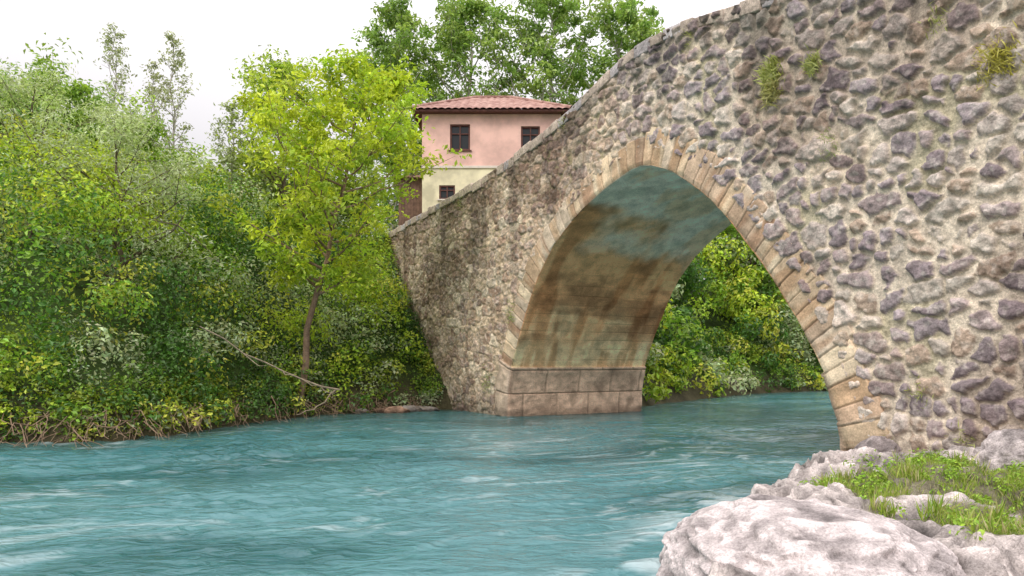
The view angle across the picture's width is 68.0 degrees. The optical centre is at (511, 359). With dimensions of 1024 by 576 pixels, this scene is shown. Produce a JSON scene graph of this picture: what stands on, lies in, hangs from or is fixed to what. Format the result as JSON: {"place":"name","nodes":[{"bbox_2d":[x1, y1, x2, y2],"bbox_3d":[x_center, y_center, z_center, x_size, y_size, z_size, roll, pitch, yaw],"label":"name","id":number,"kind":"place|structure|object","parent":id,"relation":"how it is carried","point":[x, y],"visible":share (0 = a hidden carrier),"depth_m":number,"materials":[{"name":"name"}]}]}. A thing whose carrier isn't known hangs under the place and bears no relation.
{"place":"outdoors","nodes":[
{"label":"outdoors","id":0,"kind":"place"},
{"bbox_2d":[0,0,747,280],"label":"sky","id":1,"kind":"structure","parent":0,"point":[214,33],"materials":[{"name":"white"}]},
{"bbox_2d":[396,175,421,183],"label":"annex roof","id":2,"kind":"structure","parent":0,"point":[413,177],"depth_m":38.28,"materials":[{"name":"brown tile"}]},
{"bbox_2d":[0,206,826,442],"bbox_3d":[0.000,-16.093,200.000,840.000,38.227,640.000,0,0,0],"label":"ground","id":3,"kind":"structure","parent":0,"point":[690,393],"depth_m":23.02,"materials":[{"name":"green plant"}]},
{"bbox_2d":[0,57,123,250],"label":"willow tree","id":4,"kind":"object","parent":3,"relation":"on","point":[7,88],"visible":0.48,"depth_m":21.10,"materials":[{"name":"green plant"}]},
{"bbox_2d":[0,33,128,195],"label":"broadleaf tree","id":5,"kind":"object","parent":3,"relation":"on","point":[79,91],"visible":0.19,"depth_m":26.60,"materials":[{"name":"green plant"}]},
{"bbox_2d":[0,89,226,317],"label":"willow tree","id":6,"kind":"object","parent":3,"relation":"on","point":[120,139],"visible":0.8,"depth_m":20.35,"materials":[{"name":"green plant"}]},
{"bbox_2d":[93,22,136,122],"bbox_3d":[-16.609,-9.704,31.847,1.656,9.028,2.051,0,0,-21],"label":"poplar tree","id":7,"kind":"object","parent":3,"relation":"on","point":[117,50],"visible":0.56,"depth_m":31.87,"materials":[{"name":"green plant"}]},
{"bbox_2d":[60,89,209,251],"bbox_3d":[-13.216,-6.287,27.323,4.066,5.720,4.751,0,0,15],"label":"broadleaf tree","id":8,"kind":"object","parent":3,"relation":"on","point":[155,137],"visible":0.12,"depth_m":26.67,"materials":[{"name":"green plant"}]},
{"bbox_2d":[137,59,173,180],"bbox_3d":[-14.537,-8.396,30.842,1.714,7.630,1.714,0,0,32],"label":"poplar tree","id":9,"kind":"object","parent":3,"relation":"on","point":[153,76],"visible":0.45,"depth_m":30.86,"materials":[{"name":"green plant"}]},
{"bbox_2d":[0,367,344,442],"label":"trailing ivy","id":10,"kind":"object","parent":3,"relation":"on","point":[226,383],"visible":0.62,"depth_m":16.86,"materials":[{"name":"green plant"}]},
{"bbox_2d":[146,31,200,246],"bbox_3d":[-13.341,-8.502,30.094,1.843,8.902,1.812,0,0,0],"label":"poplar tree","id":11,"kind":"object","parent":3,"relation":"on","point":[177,64],"visible":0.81,"depth_m":30.00,"materials":[{"name":"green plant"}]},
{"bbox_2d":[0,78,398,250],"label":"hilltop bushes","id":12,"kind":"object","parent":3,"relation":"on","point":[209,165],"visible":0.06,"depth_m":30.92,"materials":[{"name":"green plant"}]},
{"bbox_2d":[0,109,427,435],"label":"bank bushes","id":13,"kind":"object","parent":3,"relation":"on","point":[74,210],"visible":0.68,"depth_m":20.19,"materials":[{"name":"green plant"}]},
{"bbox_2d":[0,390,437,448],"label":"exposed roots","id":14,"kind":"object","parent":3,"relation":"on","point":[149,425],"visible":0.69,"depth_m":16.63,"materials":[{"name":"brown plant"}]},
{"bbox_2d":[0,301,438,439],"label":"waterline shrubs","id":15,"kind":"object","parent":3,"relation":"on","point":[147,373],"visible":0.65,"depth_m":18.82,"materials":[{"name":"green plant"}]},
{"bbox_2d":[204,100,256,261],"bbox_3d":[-11.307,-7.041,30.417,1.802,6.921,1.760,0,0,25],"label":"poplar tree","id":16,"kind":"object","parent":3,"relation":"on","point":[231,116],"visible":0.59,"depth_m":30.32,"materials":[{"name":"green plant"}]},
{"bbox_2d":[199,326,339,414],"bbox_3d":[-6.251,0.324,20.227,3.851,2.373,0.694,0,0,-41],"label":"fallen branch","id":17,"kind":"object","parent":3,"relation":"on","point":[307,381],"visible":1,"depth_m":20.75,"materials":[{"name":"brown wood"}]},
{"bbox_2d":[215,44,354,243],"bbox_3d":[-9.158,-7.918,31.119,5.642,9.287,6.509,0,0,0],"label":"broadleaf tree","id":18,"kind":"object","parent":3,"relation":"on","point":[285,67],"visible":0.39,"depth_m":30.12,"materials":[{"name":"green plant"}]},
{"bbox_2d":[199,44,471,397],"bbox_3d":[-5.198,-4.219,23.532,7.947,10.931,7.293,0,0,0],"label":"young walnut tree","id":19,"kind":"object","parent":3,"relation":"on","point":[379,88],"visible":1,"depth_m":22.70,"materials":[{"name":"green plant"}]},
{"bbox_2d":[319,136,394,251],"bbox_3d":[-7.056,-6.878,33.363,4.136,5.973,4.441,0,0,0],"label":"broadleaf tree","id":20,"kind":"object","parent":3,"relation":"on","point":[357,183],"visible":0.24,"depth_m":32.93,"materials":[{"name":"green plant"}]},
{"bbox_2d":[341,0,450,230],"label":"plane tree","id":21,"kind":"object","parent":3,"relation":"on","point":[403,24],"visible":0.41,"depth_m":48.45,"materials":[{"name":"green plant"}]},
{"bbox_2d":[353,405,438,413],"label":"riverbank stones","id":22,"kind":"object","parent":3,"relation":"on","point":[404,409],"visible":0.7,"depth_m":24.73,"materials":[{"name":"stone"}]},
{"bbox_2d":[422,168,495,212],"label":"wall","id":23,"kind":"structure","parent":3,"relation":"on","point":[460,178],"depth_m":38.02,"materials":[{"name":"beige paint"}]},
{"bbox_2d":[441,187,453,197],"bbox_3d":[-3.250,-8.400,38.170,0.800,0.700,0.020,0,0,0],"label":"glass","id":24,"kind":"object","parent":23,"relation":"attached to","point":[444,194],"visible":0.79,"depth_m":38.16,"materials":[{"name":"black glass"}]},
{"bbox_2d":[421,166,496,167],"bbox_3d":[-1.025,-9.660,38.130,7.010,0.120,0.340,0,0,0],"label":"floor band","id":25,"kind":"object","parent":23,"relation":"on","point":[462,167],"visible":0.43,"depth_m":37.96,"materials":[{"name":"beige paint"}]},
{"bbox_2d":[422,114,560,165],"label":"wall","id":26,"kind":"structure","parent":25,"relation":"on","point":[495,139],"depth_m":38.00,"materials":[{"name":"pink paint"}]},
{"bbox_2d":[450,125,451,149],"bbox_3d":[-3.060,-11.150,38.105,0.080,1.300,0.090,0,0,0],"label":"jamb","id":27,"kind":"object","parent":26,"relation":"attached to","point":[450,137],"visible":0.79,"depth_m":38.06,"materials":[{"name":"brown wood"}]},
{"bbox_2d":[452,133,467,134],"bbox_3d":[-2.600,-11.331,38.105,0.840,0.050,0.070,0,0,0],"label":"transom","id":28,"kind":"object","parent":27,"relation":"attached to","point":[459,133],"visible":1,"depth_m":38.07,"materials":[{"name":"brown wood"}]},
{"bbox_2d":[452,127,467,148],"bbox_3d":[-2.600,-11.150,38.170,1.000,1.300,0.020,0,0,0],"label":"glass","id":29,"kind":"object","parent":26,"relation":"attached to","point":[456,141],"visible":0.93,"depth_m":38.16,"materials":[{"name":"black glass"}]},
{"bbox_2d":[448,150,471,151],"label":"sill","id":30,"kind":"structure","parent":26,"relation":"attached to","point":[461,151],"depth_m":37.96,"materials":[{"name":"brown wood"}]},
{"bbox_2d":[452,125,467,126],"bbox_3d":[-2.600,-11.760,38.105,0.840,0.080,0.090,0,0,0],"label":"head","id":31,"kind":"object","parent":26,"relation":"attached to","point":[459,125],"visible":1,"depth_m":38.06},
{"bbox_2d":[468,125,469,149],"bbox_3d":[-2.140,-11.150,38.105,0.080,1.300,0.090,0,0,0],"label":"jamb","id":32,"kind":"object","parent":26,"relation":"attached to","point":[468,137],"visible":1,"depth_m":38.06,"materials":[{"name":"brown wood"}]},
{"bbox_2d":[413,109,568,132],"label":"eaves","id":33,"kind":"object","parent":26,"relation":"on","point":[420,112],"visible":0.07,"depth_m":37.59,"materials":[{"name":"brown wood"}]},
{"bbox_2d":[411,96,571,108],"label":"ridge tiles","id":34,"kind":"object","parent":33,"relation":"on","point":[515,97],"visible":0.57,"depth_m":39.69,"materials":[{"name":"red tile"}]},
{"bbox_2d":[413,107,465,134],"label":"roof hip","id":35,"kind":"object","parent":34,"relation":"attached to","point":[439,108],"visible":0.13,"depth_m":40.03,"materials":[{"name":"red tile"}]},
{"bbox_2d":[416,97,570,107],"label":"roof front","id":36,"kind":"structure","parent":34,"relation":"attached to","point":[486,102],"depth_m":38.69,"materials":[{"name":"tile"}]},
{"bbox_2d":[466,107,520,108],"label":"roof tiles","id":37,"kind":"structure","parent":33,"relation":"on","point":[494,108],"depth_m":42.24,"materials":[{"name":"tile"}]},
{"bbox_2d":[521,107,564,108],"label":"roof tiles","id":38,"kind":"object","parent":33,"relation":"on","point":[542,108],"visible":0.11,"depth_m":40.19,"materials":[{"name":"red tile"}]},
{"bbox_2d":[521,127,522,146],"bbox_3d":[0.490,-11.125,38.105,0.080,1.150,0.090,0,0,0],"label":"jamb","id":39,"kind":"object","parent":26,"relation":"attached to","point":[521,136],"visible":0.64,"depth_m":38.06,"materials":[{"name":"brown wood"}]},
{"bbox_2d":[523,129,537,145],"bbox_3d":[0.925,-11.125,38.170,0.950,1.150,0.020,0,0,0],"label":"glass","id":40,"kind":"object","parent":26,"relation":"attached to","point":[526,139],"visible":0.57,"depth_m":38.16,"materials":[{"name":"black glass"}]},
{"bbox_2d":[403,0,546,152],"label":"plane tree","id":41,"kind":"object","parent":3,"relation":"on","point":[454,31],"visible":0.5,"depth_m":50.55,"materials":[{"name":"green plant"}]},
{"bbox_2d":[460,0,605,105],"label":"plane tree","id":42,"kind":"object","parent":3,"relation":"on","point":[558,17],"visible":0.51,"depth_m":49.87,"materials":[{"name":"green plant"}]},
{"bbox_2d":[547,0,664,104],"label":"plane tree","id":43,"kind":"object","parent":3,"relation":"on","point":[626,14],"visible":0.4,"depth_m":48.84,"materials":[{"name":"green plant"}]},
{"bbox_2d":[360,0,1023,453],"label":"stone arch bridge","id":44,"kind":"structure","parent":3,"relation":"on","point":[886,242],"depth_m":13.63,"materials":[{"name":"grey stone"}]},
{"bbox_2d":[363,211,447,406],"bbox_3d":[-4.495,-2.274,29.172,2.083,7.968,7.385,0,0,-29],"label":"abutment ivy","id":45,"kind":"object","parent":44,"relation":"attached to","point":[426,394],"visible":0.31,"depth_m":28.70,"materials":[{"name":"green plant"}]},
{"bbox_2d":[479,367,492,390],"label":"wall weed","id":46,"kind":"object","parent":44,"relation":"attached to","point":[487,383],"depth_m":23.74,"materials":[{"name":"green plant"}]},
{"bbox_2d":[504,300,515,328],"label":"wall weed","id":47,"kind":"object","parent":44,"relation":"attached to","point":[509,312],"depth_m":22.44,"materials":[{"name":"green plant"}]},
{"bbox_2d":[752,54,786,89],"bbox_3d":[4.696,-5.225,13.904,0.368,0.804,0.749,0,0,-37],"label":"wall weed","id":48,"kind":"object","parent":44,"relation":"attached to","point":[769,70],"depth_m":13.82,"materials":[{"name":"green plant"}]},
{"bbox_2d":[755,76,784,109],"bbox_3d":[4.722,-4.910,13.808,0.308,0.748,0.667,0,0,-29],"label":"wall weed","id":49,"kind":"object","parent":44,"relation":"attached to","point":[771,93],"depth_m":13.81,"materials":[{"name":"green plant"}]},
{"bbox_2d":[797,44,823,77],"bbox_3d":[5.146,-5.183,13.095,0.270,0.699,0.491,0,0,-21],"label":"wall weed","id":50,"kind":"object","parent":44,"relation":"attached to","point":[810,66],"depth_m":13.07,"materials":[{"name":"green plant"}]},
{"bbox_2d":[817,124,838,161],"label":"wall weed","id":51,"kind":"object","parent":44,"relation":"attached to","point":[827,143],"depth_m":12.80,"materials":[{"name":"green plant"}]},
{"bbox_2d":[904,376,933,410],"bbox_3d":[6.098,0.487,11.428,0.156,0.555,0.485,0,0,-34],"label":"wall weed","id":52,"kind":"object","parent":44,"relation":"attached to","point":[916,393],"depth_m":11.45,"materials":[{"name":"green plant"}]},
{"bbox_2d":[917,2,952,38],"bbox_3d":[6.226,-5.026,11.204,0.166,0.605,0.541,0,0,-30],"label":"wall weed","id":53,"kind":"object","parent":44,"relation":"attached to","point":[935,20],"depth_m":11.19,"materials":[{"name":"green plant"}]},
{"bbox_2d":[944,421,974,447],"bbox_3d":[6.428,1.154,10.821,0.169,0.621,0.524,0,0,-29],"label":"wall weed","id":54,"kind":"object","parent":44,"relation":"attached to","point":[962,438],"depth_m":10.85,"materials":[{"name":"green plant"}]},
{"bbox_2d":[970,20,1023,89],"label":"wall weed","id":55,"kind":"object","parent":44,"relation":"attached to","point":[992,56],"depth_m":10.42,"materials":[{"name":"green plant"}]},
{"bbox_2d":[642,320,823,399],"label":"overhanging shrubs","id":56,"kind":"object","parent":3,"relation":"on","point":[677,380],"visible":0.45,"depth_m":38.39,"materials":[{"name":"green plant"}]},
{"bbox_2d":[642,230,827,402],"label":"riverbank shrubs","id":57,"kind":"object","parent":3,"relation":"on","point":[701,269],"visible":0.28,"depth_m":40.15,"materials":[{"name":"green plant"}]},
{"bbox_2d":[700,224,781,322],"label":"broadleaf tree","id":58,"kind":"object","parent":3,"relation":"on","point":[734,233],"visible":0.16,"depth_m":43.78,"materials":[{"name":"green plant"}]},
{"bbox_2d":[708,445,1023,575],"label":"rock ledge","id":59,"kind":"object","parent":3,"relation":"on","point":[996,555],"visible":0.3,"depth_m":7.25,"materials":[{"name":"stone"}]},
{"bbox_2d":[810,447,1023,535],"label":"grass","id":60,"kind":"structure","parent":59,"relation":"on","point":[930,511],"depth_m":7.88,"materials":[{"name":"green plant"}]},
{"bbox_2d":[973,428,1023,471],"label":"boulder","id":61,"kind":"object","parent":59,"relation":"on","point":[999,448],"visible":0.43,"depth_m":9.42,"materials":[{"name":"stone"}]},
{"bbox_2d":[854,435,901,452],"bbox_3d":[5.749,1.612,11.913,0.777,0.861,0.630,0,0,0],"label":"boulder","id":62,"kind":"object","parent":3,"relation":"on","point":[881,443],"visible":0.26,"depth_m":11.73,"materials":[{"name":"stone"}]},
{"bbox_2d":[797,448,1023,540],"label":"ground weeds","id":63,"kind":"object","parent":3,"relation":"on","point":[953,472],"visible":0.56,"depth_m":8.24,"materials":[{"name":"green plant"}]},
{"bbox_2d":[0,391,839,575],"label":"river water","id":64,"kind":"structure","parent":0,"point":[444,493],"depth_m":9.96,"materials":[{"name":"teal liquid"}]},
{"bbox_2d":[656,494,965,575],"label":"boulder","id":65,"kind":"object","parent":64,"relation":"in","point":[762,535],"visible":0.97,"depth_m":5.06,"materials":[{"name":"stone"}]},
{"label":"annex","id":66,"kind":"object","parent":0,"visible":0},
{"bbox_2d":[399,179,401,225],"bbox_3d":[-5.678,-6.750,38.530,0.145,4.900,0.060,0,0,0],"label":"annex board","id":67,"kind":"object","parent":66,"relation":"attached to","point":[400,214],"visible":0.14,"depth_m":38.50,"materials":[{"name":"brown wood"}]},
{"bbox_2d":[402,179,404,224],"bbox_3d":[-5.522,-6.750,38.530,0.145,4.900,0.060,0,0,0],"label":"annex board","id":68,"kind":"object","parent":66,"relation":"attached to","point":[403,216],"visible":0.21,"depth_m":38.50,"materials":[{"name":"brown wood"}]},
{"bbox_2d":[405,181,407,221],"bbox_3d":[-5.367,-6.750,38.530,0.145,4.900,0.060,0,0,0],"label":"annex board","id":69,"kind":"object","parent":66,"relation":"attached to","point":[406,209],"visible":0.14,"depth_m":38.50,"materials":[{"name":"brown wood"}]},
{"bbox_2d":[408,179,410,219],"bbox_3d":[-5.213,-6.750,38.530,0.145,4.900,0.060,0,0,0],"label":"annex board","id":70,"kind":"object","parent":66,"relation":"attached to","point":[409,203],"visible":0.29,"depth_m":38.50,"materials":[{"name":"brown wood"}]},
{"bbox_2d":[411,179,413,217],"bbox_3d":[-5.058,-6.750,38.530,0.145,4.900,0.060,0,0,0],"label":"annex board","id":71,"kind":"object","parent":66,"relation":"attached to","point":[412,202],"visible":0.29,"depth_m":38.50,"materials":[{"name":"brown wood"}]},
{"bbox_2d":[414,179,416,215],"bbox_3d":[-4.902,-6.750,38.530,0.145,4.900,0.060,0,0,0],"label":"annex board","id":72,"kind":"object","parent":66,"relation":"attached to","point":[415,199],"visible":0.36,"depth_m":38.50,"materials":[{"name":"brown wood"}]},
{"bbox_2d":[417,179,419,215],"bbox_3d":[-4.747,-6.750,38.530,0.145,4.900,0.060,0,0,0],"label":"annex board","id":73,"kind":"object","parent":66,"relation":"attached to","point":[418,198],"visible":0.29,"depth_m":38.50,"materials":[{"name":"brown wood"}]},
{"bbox_2d":[420,179,421,213],"bbox_3d":[-4.593,-6.750,38.530,0.145,4.900,0.060,0,0,0],"label":"annex board","id":74,"kind":"object","parent":66,"relation":"attached to","point":[420,196],"visible":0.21,"depth_m":38.50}
]}

